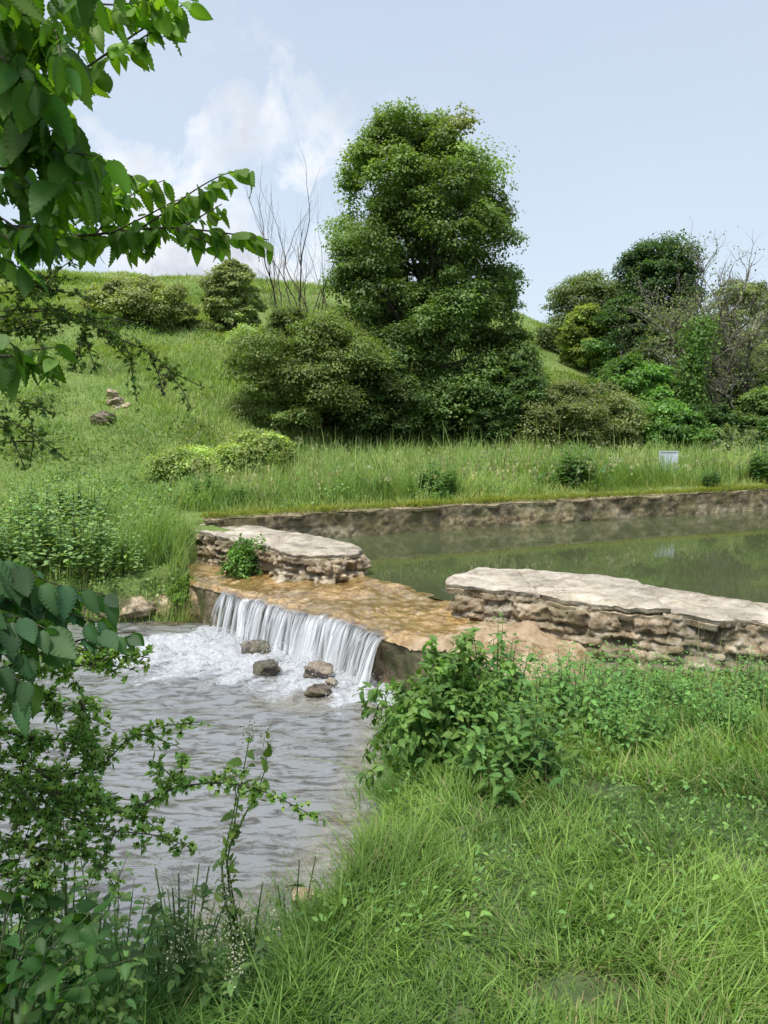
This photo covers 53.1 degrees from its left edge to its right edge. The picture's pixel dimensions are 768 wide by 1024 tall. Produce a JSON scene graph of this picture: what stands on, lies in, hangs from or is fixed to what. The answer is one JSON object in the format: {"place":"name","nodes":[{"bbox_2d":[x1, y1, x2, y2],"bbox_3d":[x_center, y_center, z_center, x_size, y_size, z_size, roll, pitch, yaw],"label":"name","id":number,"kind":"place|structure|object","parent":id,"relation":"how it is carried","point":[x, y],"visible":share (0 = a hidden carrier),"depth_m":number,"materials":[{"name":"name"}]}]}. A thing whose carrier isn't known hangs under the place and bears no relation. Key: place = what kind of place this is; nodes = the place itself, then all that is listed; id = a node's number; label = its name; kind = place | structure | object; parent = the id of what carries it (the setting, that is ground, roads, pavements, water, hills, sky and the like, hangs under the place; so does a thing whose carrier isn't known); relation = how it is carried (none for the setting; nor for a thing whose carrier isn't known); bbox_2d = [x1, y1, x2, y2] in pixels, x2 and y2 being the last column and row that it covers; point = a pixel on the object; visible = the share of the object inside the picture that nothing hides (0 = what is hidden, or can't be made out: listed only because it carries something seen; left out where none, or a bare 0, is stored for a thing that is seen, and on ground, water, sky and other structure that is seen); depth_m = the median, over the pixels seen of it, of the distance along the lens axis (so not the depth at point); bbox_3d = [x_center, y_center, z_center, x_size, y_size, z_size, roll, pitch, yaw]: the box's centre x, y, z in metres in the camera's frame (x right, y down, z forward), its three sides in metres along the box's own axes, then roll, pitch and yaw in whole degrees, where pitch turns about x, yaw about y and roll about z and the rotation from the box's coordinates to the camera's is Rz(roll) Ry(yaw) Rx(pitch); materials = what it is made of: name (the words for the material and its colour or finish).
{"place":"outdoors","nodes":[
{"label":"outdoors","id":0,"kind":"place"},
{"bbox_2d":[0,619,402,972],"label":"river water","id":1,"kind":"structure","parent":0,"point":[228,695],"depth_m":5.94,"materials":[{"name":"liquid"}]},
{"bbox_2d":[240,640,270,654],"bbox_3d":[-1.443,1.531,8.625,0.359,0.175,0.296,0,7,0],"label":"river rock","id":2,"kind":"object","parent":1,"relation":"in","point":[248,645],"visible":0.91,"depth_m":8.57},
{"bbox_2d":[252,659,281,676],"bbox_3d":[-1.226,1.622,7.937,0.284,0.202,0.325,-3,7,-24],"label":"river rock","id":3,"kind":"object","parent":1,"relation":"in","point":[268,667],"visible":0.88,"depth_m":7.84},
{"bbox_2d":[185,592,381,695],"bbox_3d":[-1.135,1.367,8.393,1.206,0.549,2.892,-7,10,-44],"label":"waterfall spray","id":4,"kind":"object","parent":1,"relation":"on","point":[315,639],"visible":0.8,"depth_m":8.25,"materials":[{"name":"white liquid"}]},
{"bbox_2d":[216,597,376,686],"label":"waterfall","id":5,"kind":"structure","parent":1,"relation":"on","point":[292,647],"depth_m":8.32,"materials":[{"name":"white liquid"}]},
{"bbox_2d":[304,683,331,696],"bbox_3d":[-0.630,1.703,7.306,0.271,0.142,0.216,0,7,0],"label":"river rock","id":6,"kind":"object","parent":1,"relation":"in","point":[318,690],"visible":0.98,"depth_m":7.25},
{"bbox_2d":[303,660,333,678],"bbox_3d":[-0.638,1.620,7.710,0.307,0.257,0.228,4,8,32],"label":"river rock","id":7,"kind":"object","parent":1,"relation":"in","point":[316,670],"visible":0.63,"depth_m":7.65,"materials":[{"name":"stone"}]},
{"bbox_2d":[0,274,767,1023],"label":"ground","id":8,"kind":"structure","parent":0,"point":[118,588],"depth_m":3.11,"materials":[{"name":"plant"}]},
{"bbox_2d":[0,516,72,575],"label":"weed clump","id":9,"kind":"object","parent":8,"relation":"on","point":[20,557],"visible":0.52,"depth_m":10.40,"materials":[{"name":"green plant"}]},
{"bbox_2d":[0,473,94,533],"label":"weed clump","id":10,"kind":"object","parent":8,"relation":"on","point":[33,500],"visible":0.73,"depth_m":11.79,"materials":[{"name":"green plant"}]},
{"bbox_2d":[0,491,127,573],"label":"weed clump","id":11,"kind":"object","parent":8,"relation":"on","point":[39,529],"visible":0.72,"depth_m":10.51,"materials":[{"name":"green plant"}]},
{"bbox_2d":[0,840,132,964],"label":"nettle clump","id":12,"kind":"object","parent":8,"relation":"on","point":[92,896],"visible":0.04,"depth_m":2.97,"materials":[{"name":"green plant"}]},
{"bbox_2d":[0,559,144,739],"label":"elm sapling","id":13,"kind":"object","parent":8,"relation":"on","point":[38,610],"visible":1,"depth_m":1.75,"materials":[{"name":"green plant"}]},
{"bbox_2d":[16,469,129,524],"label":"weed clump","id":14,"kind":"object","parent":8,"relation":"on","point":[78,498],"visible":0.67,"depth_m":12.06,"materials":[{"name":"green plant"}]},
{"bbox_2d":[7,500,145,581],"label":"weed clump","id":15,"kind":"object","parent":8,"relation":"on","point":[59,539],"visible":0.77,"depth_m":10.45,"materials":[{"name":"green plant"}]},
{"bbox_2d":[0,819,156,1023],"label":"elm sapling","id":16,"kind":"object","parent":8,"relation":"on","point":[22,988],"visible":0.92,"depth_m":1.74,"materials":[{"name":"green plant"}]},
{"bbox_2d":[0,820,171,1023],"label":"nettle clump","id":17,"kind":"object","parent":8,"relation":"on","point":[105,959],"visible":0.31,"depth_m":2.17,"materials":[{"name":"green plant"}]},
{"bbox_2d":[39,936,149,1023],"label":"nettle clump","id":18,"kind":"object","parent":8,"relation":"on","point":[122,1017],"visible":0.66,"depth_m":1.94,"materials":[{"name":"green plant"}]},
{"bbox_2d":[0,476,190,621],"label":"riverbank weeds","id":19,"kind":"object","parent":8,"relation":"on","point":[148,507],"visible":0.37,"depth_m":11.43,"materials":[{"name":"green plant"}]},
{"bbox_2d":[21,861,176,1015],"bbox_3d":[-0.913,1.549,2.667,0.533,0.646,0.492,5,8,36],"label":"nettle clump","id":20,"kind":"object","parent":8,"relation":"on","point":[127,897],"visible":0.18,"depth_m":2.71,"materials":[{"name":"green plant"}]},
{"bbox_2d":[90,411,116,425],"bbox_3d":[-7.750,-2.552,21.154,0.683,0.475,0.585,0,7,0],"label":"outcrop rock","id":21,"kind":"object","parent":8,"relation":"on","point":[98,417],"visible":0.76,"depth_m":20.93,"materials":[{"name":"stone"}]},
{"bbox_2d":[67,525,144,579],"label":"weed clump","id":22,"kind":"object","parent":8,"relation":"on","point":[109,549],"visible":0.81,"depth_m":10.40,"materials":[{"name":"green plant"}]},
{"bbox_2d":[0,258,214,470],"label":"hawthorn tree","id":23,"kind":"object","parent":8,"relation":"on","point":[65,317],"visible":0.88,"depth_m":1.93,"materials":[{"name":"green plant"}]},
{"bbox_2d":[0,0,273,404],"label":"elm tree","id":24,"kind":"object","parent":8,"relation":"on","point":[78,178],"visible":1,"depth_m":1.71,"materials":[{"name":"green plant"}]},
{"bbox_2d":[119,596,155,620],"bbox_3d":[-3.243,1.289,10.058,0.490,0.379,0.415,0,7,0],"label":"bank stone","id":25,"kind":"object","parent":8,"relation":"on","point":[133,607],"visible":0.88,"depth_m":9.94,"materials":[{"name":"stone"}]},
{"bbox_2d":[75,272,200,329],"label":"hillside bush","id":26,"kind":"object","parent":8,"relation":"on","point":[146,297],"visible":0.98,"depth_m":34.00,"materials":[{"name":"green plant"}]},
{"bbox_2d":[0,635,325,919],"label":"hawthorn bush","id":27,"kind":"object","parent":8,"relation":"on","point":[67,798],"visible":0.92,"depth_m":2.03,"materials":[{"name":"green plant"}]},
{"bbox_2d":[109,898,220,1018],"bbox_3d":[-0.710,1.438,2.453,0.350,0.424,0.323,-3,7,-21],"label":"nettle clump","id":28,"kind":"object","parent":8,"relation":"on","point":[158,964],"visible":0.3,"depth_m":2.42,"materials":[{"name":"green plant"}]},
{"bbox_2d":[153,592,177,616],"bbox_3d":[-2.932,1.266,10.222,0.495,0.369,0.343,0,7,0],"label":"bank stone","id":29,"kind":"object","parent":8,"relation":"on","point":[164,601],"visible":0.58,"depth_m":10.12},
{"bbox_2d":[140,863,220,975],"bbox_3d":[-0.777,1.629,2.974,0.275,0.665,0.306,0,7,0],"label":"meadowsweet","id":30,"kind":"object","parent":8,"relation":"on","point":[166,911],"visible":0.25,"depth_m":2.96,"materials":[{"name":"green plant"}]},
{"bbox_2d":[136,443,226,483],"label":"elder bush","id":31,"kind":"object","parent":8,"relation":"on","point":[167,461],"visible":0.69,"depth_m":16.94,"materials":[{"name":"green plant"}]},
{"bbox_2d":[147,836,229,1011],"bbox_3d":[-0.590,1.294,2.349,0.236,0.558,0.388,-3,7,-23],"label":"meadowsweet","id":32,"kind":"object","parent":8,"relation":"on","point":[174,982],"visible":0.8,"depth_m":2.37,"materials":[{"name":"green plant"}]},
{"bbox_2d":[182,588,199,621],"bbox_3d":[-2.416,1.228,10.056,0.492,0.530,0.346,1,7,9],"label":"bank stone","id":33,"kind":"object","parent":8,"relation":"on","point":[195,607],"visible":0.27,"depth_m":9.93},
{"bbox_2d":[166,573,198,605],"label":"leafy plant","id":34,"kind":"object","parent":33,"relation":"on","point":[176,592],"visible":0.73,"depth_m":10.05,"materials":[{"name":"green plant"}]},
{"bbox_2d":[158,855,234,980],"bbox_3d":[-0.641,1.438,2.635,0.242,0.662,0.216,-4,8,-27],"label":"meadowsweet","id":35,"kind":"object","parent":8,"relation":"on","point":[195,892],"visible":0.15,"depth_m":2.64,"materials":[{"name":"green plant"}]},
{"bbox_2d":[175,316,224,333],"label":"hillside bush","id":36,"kind":"object","parent":8,"relation":"on","point":[214,326],"visible":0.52,"depth_m":35.66,"materials":[{"name":"green plant"}]},
{"bbox_2d":[183,471,236,500],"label":"nettle clump","id":37,"kind":"object","parent":8,"relation":"on","point":[204,482],"visible":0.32,"depth_m":13.85,"materials":[{"name":"green plant"}]},
{"bbox_2d":[174,879,280,1017],"bbox_3d":[-0.452,1.296,2.258,0.248,0.436,0.253,4,8,28],"label":"meadowsweet","id":38,"kind":"object","parent":8,"relation":"on","point":[223,980],"visible":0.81,"depth_m":2.22,"materials":[{"name":"green plant"}]},
{"bbox_2d":[195,257,268,329],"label":"hillside bush","id":39,"kind":"object","parent":8,"relation":"on","point":[232,279],"visible":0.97,"depth_m":36.32,"materials":[{"name":"green plant"}]},
{"bbox_2d":[213,832,269,981],"bbox_3d":[-0.484,1.463,2.701,0.164,0.620,0.316,-4,8,-31],"label":"meadowsweet","id":40,"kind":"object","parent":8,"relation":"on","point":[250,942],"visible":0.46,"depth_m":2.74,"materials":[{"name":"green plant"}]},
{"bbox_2d":[213,720,275,957],"bbox_3d":[-0.530,1.349,2.893,0.259,1.174,0.154,0,7,0],"label":"tall weed","id":41,"kind":"object","parent":8,"relation":"on","point":[234,832],"visible":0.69,"depth_m":2.86,"materials":[{"name":"green plant"}]},
{"bbox_2d":[211,428,310,481],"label":"elder bush","id":42,"kind":"object","parent":8,"relation":"on","point":[265,441],"visible":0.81,"depth_m":16.02,"materials":[{"name":"green plant"}]},
{"bbox_2d":[0,285,550,472],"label":"hillside weeds","id":43,"kind":"object","parent":8,"relation":"on","point":[48,419],"visible":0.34,"depth_m":20.83,"materials":[{"name":"green plant"}]},
{"bbox_2d":[271,834,322,940],"bbox_3d":[-0.321,1.520,2.897,0.216,0.622,0.307,0,7,0],"label":"meadowsweet","id":44,"kind":"object","parent":8,"relation":"on","point":[297,885],"visible":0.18,"depth_m":2.97,"materials":[{"name":"green plant"}]},
{"bbox_2d":[246,139,366,404],"bbox_3d":[-2.530,-7.210,25.341,4.301,8.555,6.014,0,7,0],"label":"dead tree","id":45,"kind":"object","parent":8,"relation":"on","point":[297,286],"visible":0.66,"depth_m":25.08,"materials":[{"name":"brown plant"}]},
{"bbox_2d":[0,268,617,444],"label":"hillside grass","id":46,"kind":"structure","parent":8,"relation":"on","point":[110,365],"depth_m":37.62,"materials":[{"name":"plant"}]},
{"bbox_2d":[16,456,617,512],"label":"meadow weeds","id":47,"kind":"object","parent":8,"relation":"on","point":[136,481],"visible":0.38,"depth_m":15.30,"materials":[{"name":"green plant"}]},
{"bbox_2d":[213,298,427,434],"bbox_3d":[-1.968,-4.256,23.553,6.719,4.288,5.839,0,7,0],"label":"hawthorn bush","id":48,"kind":"object","parent":8,"relation":"on","point":[312,373],"visible":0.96,"depth_m":22.18,"materials":[{"name":"green plant"}]},
{"bbox_2d":[0,336,767,626],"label":"meadow grass","id":49,"kind":"structure","parent":8,"relation":"on","point":[655,474],"depth_m":17.10,"materials":[{"name":"plant"}]},
{"bbox_2d":[332,349,439,450],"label":"hawthorn bush","id":50,"kind":"object","parent":8,"relation":"on","point":[407,420],"visible":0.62,"depth_m":23.18,"materials":[{"name":"green plant"}]},
{"bbox_2d":[188,563,607,696],"bbox_3d":[-0.404,1.384,9.193,7.917,1.064,2.152,6,9,40],"label":"weir","id":51,"kind":"object","parent":8,"relation":"on","point":[401,623],"visible":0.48,"depth_m":8.25,"materials":[{"name":"stone"}]},
{"bbox_2d":[195,524,371,583],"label":"dam block","id":52,"kind":"structure","parent":51,"relation":"on","point":[284,556],"depth_m":10.23,"materials":[{"name":"stone"}]},
{"bbox_2d":[215,532,265,578],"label":"leafy plant","id":53,"kind":"object","parent":52,"relation":"attached to","point":[243,557],"visible":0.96,"depth_m":10.46,"materials":[{"name":"green plant"}]},
{"bbox_2d":[404,458,460,498],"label":"nettle clump","id":54,"kind":"object","parent":8,"relation":"on","point":[450,480],"visible":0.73,"depth_m":14.95,"materials":[{"name":"green plant"}]},
{"bbox_2d":[314,96,553,451],"bbox_3d":[1.745,-7.455,26.224,8.424,11.930,7.402,0,7,0],"label":"sycamore tree","id":55,"kind":"object","parent":8,"relation":"on","point":[445,313],"visible":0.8,"depth_m":24.50,"materials":[{"name":"green plant"}]},
{"bbox_2d":[352,627,539,789],"bbox_3d":[0.327,1.004,4.092,0.988,0.852,0.952,0,7,0],"label":"bramble bush","id":56,"kind":"object","parent":8,"relation":"on","point":[420,721],"visible":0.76,"depth_m":3.95,"materials":[{"name":"green plant"}]},
{"bbox_2d":[169,388,767,506],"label":"seed heads","id":57,"kind":"object","parent":8,"relation":"on","point":[387,478],"visible":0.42,"depth_m":17.16,"materials":[{"name":"plant"}]},
{"bbox_2d":[203,489,767,537],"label":"retaining wall","id":58,"kind":"structure","parent":8,"relation":"on","point":[363,522],"depth_m":14.43,"materials":[{"name":"stone"}]},
{"bbox_2d":[218,675,767,984],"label":"ground weeds","id":59,"kind":"object","parent":8,"relation":"on","point":[609,916],"visible":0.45,"depth_m":2.69,"materials":[{"name":"green plant"}]},
{"bbox_2d":[464,613,536,728],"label":"nettle clump","id":60,"kind":"object","parent":8,"relation":"on","point":[509,685],"visible":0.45,"depth_m":4.49,"materials":[{"name":"green plant"}]},
{"bbox_2d":[456,357,553,451],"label":"hawthorn bush","id":61,"kind":"object","parent":8,"relation":"on","point":[522,376],"visible":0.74,"depth_m":24.23,"materials":[{"name":"green plant"}]},
{"bbox_2d":[450,691,596,805],"bbox_3d":[0.680,1.100,3.714,0.802,0.480,0.747,-3,7,-23],"label":"nettle clump","id":62,"kind":"object","parent":8,"relation":"on","point":[522,750],"visible":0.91,"depth_m":3.63,"materials":[{"name":"green plant"}]},
{"bbox_2d":[495,642,645,748],"bbox_3d":[1.133,1.118,4.732,0.900,0.585,1.132,7,10,44],"label":"nettle clump","id":63,"kind":"object","parent":8,"relation":"on","point":[562,702],"visible":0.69,"depth_m":4.73,"materials":[{"name":"green plant"}]},
{"bbox_2d":[529,441,612,491],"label":"nettle clump","id":64,"kind":"object","parent":8,"relation":"on","point":[570,458],"visible":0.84,"depth_m":16.43,"materials":[{"name":"green plant"}]},
{"bbox_2d":[500,377,655,453],"bbox_3d":[6.187,-2.936,25.488,5.252,3.039,4.652,0,7,0],"label":"hawthorn bush","id":65,"kind":"object","parent":8,"relation":"on","point":[558,408],"visible":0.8,"depth_m":24.36,"materials":[{"name":"green plant"}]},
{"bbox_2d":[530,268,630,355],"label":"hilltop tree","id":66,"kind":"object","parent":8,"relation":"on","point":[589,288],"visible":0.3,"depth_m":48.13,"materials":[{"name":"green plant"}]},
{"bbox_2d":[516,644,647,711],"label":"nettle clump","id":67,"kind":"object","parent":8,"relation":"on","point":[552,675],"visible":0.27,"depth_m":5.70,"materials":[{"name":"green plant"}]},
{"bbox_2d":[553,302,618,371],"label":"hillside bush","id":68,"kind":"object","parent":8,"relation":"on","point":[573,329],"visible":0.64,"depth_m":45.59,"materials":[{"name":"green plant"}]},
{"bbox_2d":[445,567,767,681],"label":"dam wall","id":69,"kind":"structure","parent":8,"relation":"on","point":[589,608],"depth_m":7.27,"materials":[{"name":"stone"}]},
{"bbox_2d":[561,635,667,702],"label":"nettle clump","id":70,"kind":"object","parent":8,"relation":"on","point":[624,665],"visible":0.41,"depth_m":6.04,"materials":[{"name":"green plant"}]},
{"bbox_2d":[580,292,664,380],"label":"hillside bush","id":71,"kind":"object","parent":8,"relation":"on","point":[610,316],"visible":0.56,"depth_m":42.46,"materials":[{"name":"green plant"}]},
{"bbox_2d":[595,352,655,379],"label":"hillside bush","id":72,"kind":"object","parent":8,"relation":"on","point":[606,366],"visible":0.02,"depth_m":36.27,"materials":[{"name":"green plant"}]},
{"bbox_2d":[569,653,686,726],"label":"nettle clump","id":73,"kind":"object","parent":8,"relation":"on","point":[605,691],"visible":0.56,"depth_m":5.14,"materials":[{"name":"green plant"}]},
{"bbox_2d":[566,683,703,757],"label":"nettle clump","id":74,"kind":"object","parent":8,"relation":"on","point":[639,727],"visible":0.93,"depth_m":4.24,"materials":[{"name":"green plant"}]},
{"bbox_2d":[599,351,685,445],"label":"elder bush","id":75,"kind":"object","parent":8,"relation":"on","point":[650,376],"visible":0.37,"depth_m":26.90,"materials":[{"name":"green plant"}]},
{"bbox_2d":[517,627,767,719],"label":"grass stalks","id":76,"kind":"object","parent":8,"relation":"on","point":[736,683],"depth_m":5.46,"materials":[{"name":"plant"}]},
{"bbox_2d":[609,228,714,344],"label":"hilltop tree","id":77,"kind":"object","parent":8,"relation":"on","point":[659,265],"visible":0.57,"depth_m":42.71,"materials":[{"name":"green plant"}]},
{"bbox_2d":[629,308,698,374],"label":"hillside bush","id":78,"kind":"object","parent":8,"relation":"on","point":[651,343],"visible":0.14,"depth_m":38.73,"materials":[{"name":"green plant"}]},
{"bbox_2d":[605,393,723,453],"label":"elder bush","id":79,"kind":"object","parent":8,"relation":"on","point":[667,415],"visible":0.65,"depth_m":24.80,"materials":[{"name":"green plant"}]},
{"bbox_2d":[658,451,677,476],"bbox_3d":[6.762,-0.987,18.336,0.450,0.940,0.103,0,7,0],"label":"sign board","id":80,"kind":"object","parent":8,"relation":"on","point":[673,453],"visible":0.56,"depth_m":18.26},
{"bbox_2d":[624,651,735,704],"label":"nettle clump","id":81,"kind":"object","parent":8,"relation":"on","point":[698,675],"visible":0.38,"depth_m":5.98,"materials":[{"name":"green plant"}]},
{"bbox_2d":[655,375,712,404],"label":"hillside bush","id":82,"kind":"object","parent":8,"relation":"on","point":[673,388],"visible":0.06,"depth_m":29.76,"materials":[{"name":"green plant"}]},
{"bbox_2d":[618,654,757,719],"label":"nettle clump","id":83,"kind":"object","parent":8,"relation":"on","point":[678,693],"visible":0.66,"depth_m":5.23,"materials":[{"name":"green plant"}]},
{"bbox_2d":[613,256,767,405],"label":"bare tree","id":84,"kind":"object","parent":8,"relation":"on","point":[747,383],"visible":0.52,"depth_m":29.43,"materials":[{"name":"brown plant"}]},
{"bbox_2d":[617,219,767,421],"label":"bare tree","id":85,"kind":"object","parent":8,"relation":"on","point":[723,390],"visible":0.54,"depth_m":29.58,"materials":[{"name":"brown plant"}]},
{"bbox_2d":[664,307,723,406],"bbox_3d":[11.507,-4.449,28.625,2.057,6.215,2.098,0,7,0],"label":"ivy clad tree","id":86,"kind":"object","parent":8,"relation":"on","point":[691,386],"visible":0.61,"depth_m":28.32,"materials":[{"name":"green plant"}]},
{"bbox_2d":[663,403,747,444],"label":"elder bush","id":87,"kind":"object","parent":8,"relation":"on","point":[717,414],"visible":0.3,"depth_m":25.68,"materials":[{"name":"green plant"}]},
{"bbox_2d":[696,466,731,486],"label":"nettle clump","id":88,"kind":"object","parent":8,"relation":"on","point":[709,479],"visible":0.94,"depth_m":17.09,"materials":[{"name":"green plant"}]},
{"bbox_2d":[685,678,767,744],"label":"nettle clump","id":89,"kind":"object","parent":8,"relation":"on","point":[719,700],"visible":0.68,"depth_m":4.44,"materials":[{"name":"green plant"}]},
{"bbox_2d":[701,423,766,454],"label":"willow bush","id":90,"kind":"object","parent":8,"relation":"on","point":[728,432],"visible":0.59,"depth_m":24.44,"materials":[{"name":"green plant"}]},
{"bbox_2d":[703,364,767,413],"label":"hillside bush","id":91,"kind":"object","parent":8,"relation":"on","point":[759,375],"visible":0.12,"depth_m":29.97,"materials":[{"name":"green plant"}]},
{"bbox_2d":[705,279,767,351],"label":"hillside bush","id":92,"kind":"object","parent":8,"relation":"on","point":[749,293],"visible":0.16,"depth_m":39.99,"materials":[{"name":"green plant"}]},
{"bbox_2d":[710,647,767,703],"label":"nettle clump","id":93,"kind":"object","parent":8,"relation":"on","point":[741,666],"visible":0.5,"depth_m":5.93,"materials":[{"name":"green plant"}]},
{"bbox_2d":[714,442,767,481],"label":"nettle clump","id":94,"kind":"object","parent":8,"relation":"on","point":[764,465],"visible":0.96,"depth_m":18.10,"materials":[{"name":"green plant"}]},
{"bbox_2d":[715,655,767,713],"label":"nettle clump","id":95,"kind":"object","parent":8,"relation":"on","point":[760,683],"visible":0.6,"depth_m":5.27,"materials":[{"name":"green plant"}]},
{"bbox_2d":[732,385,767,440],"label":"elder bush","id":96,"kind":"object","parent":8,"relation":"on","point":[754,406],"visible":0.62,"depth_m":26.44,"materials":[{"name":"green plant"}]},
{"bbox_2d":[741,292,767,349],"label":"hillside bush","id":97,"kind":"object","parent":8,"relation":"on","point":[766,323],"visible":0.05,"depth_m":37.34,"materials":[{"name":"green plant"}]},
{"bbox_2d":[746,339,767,374],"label":"hillside bush","id":98,"kind":"object","parent":8,"relation":"on","point":[764,368],"visible":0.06,"depth_m":32.80,"materials":[{"name":"green plant"}]},
{"bbox_2d":[756,415,767,441],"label":"elder bush","id":99,"kind":"object","parent":8,"relation":"on","point":[764,426],"visible":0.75,"depth_m":24.93,"materials":[{"name":"green plant"}]},
{"bbox_2d":[0,0,767,364],"label":"sky","id":100,"kind":"structure","parent":0,"point":[629,121],"materials":[{"name":"blue"}]},
{"bbox_2d":[191,397,764,477],"bbox_3d":[3.977,-2.030,20.062,17.991,2.320,9.636,0,7,0],"label":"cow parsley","id":101,"kind":"object","parent":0,"point":[499,449],"visible":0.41,"depth_m":20.23,"materials":[{"name":"green plant"}]},
{"bbox_2d":[330,510,767,602],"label":"pond water","id":102,"kind":"structure","parent":0,"point":[724,554],"depth_m":11.68,"materials":[{"name":"liquid"}]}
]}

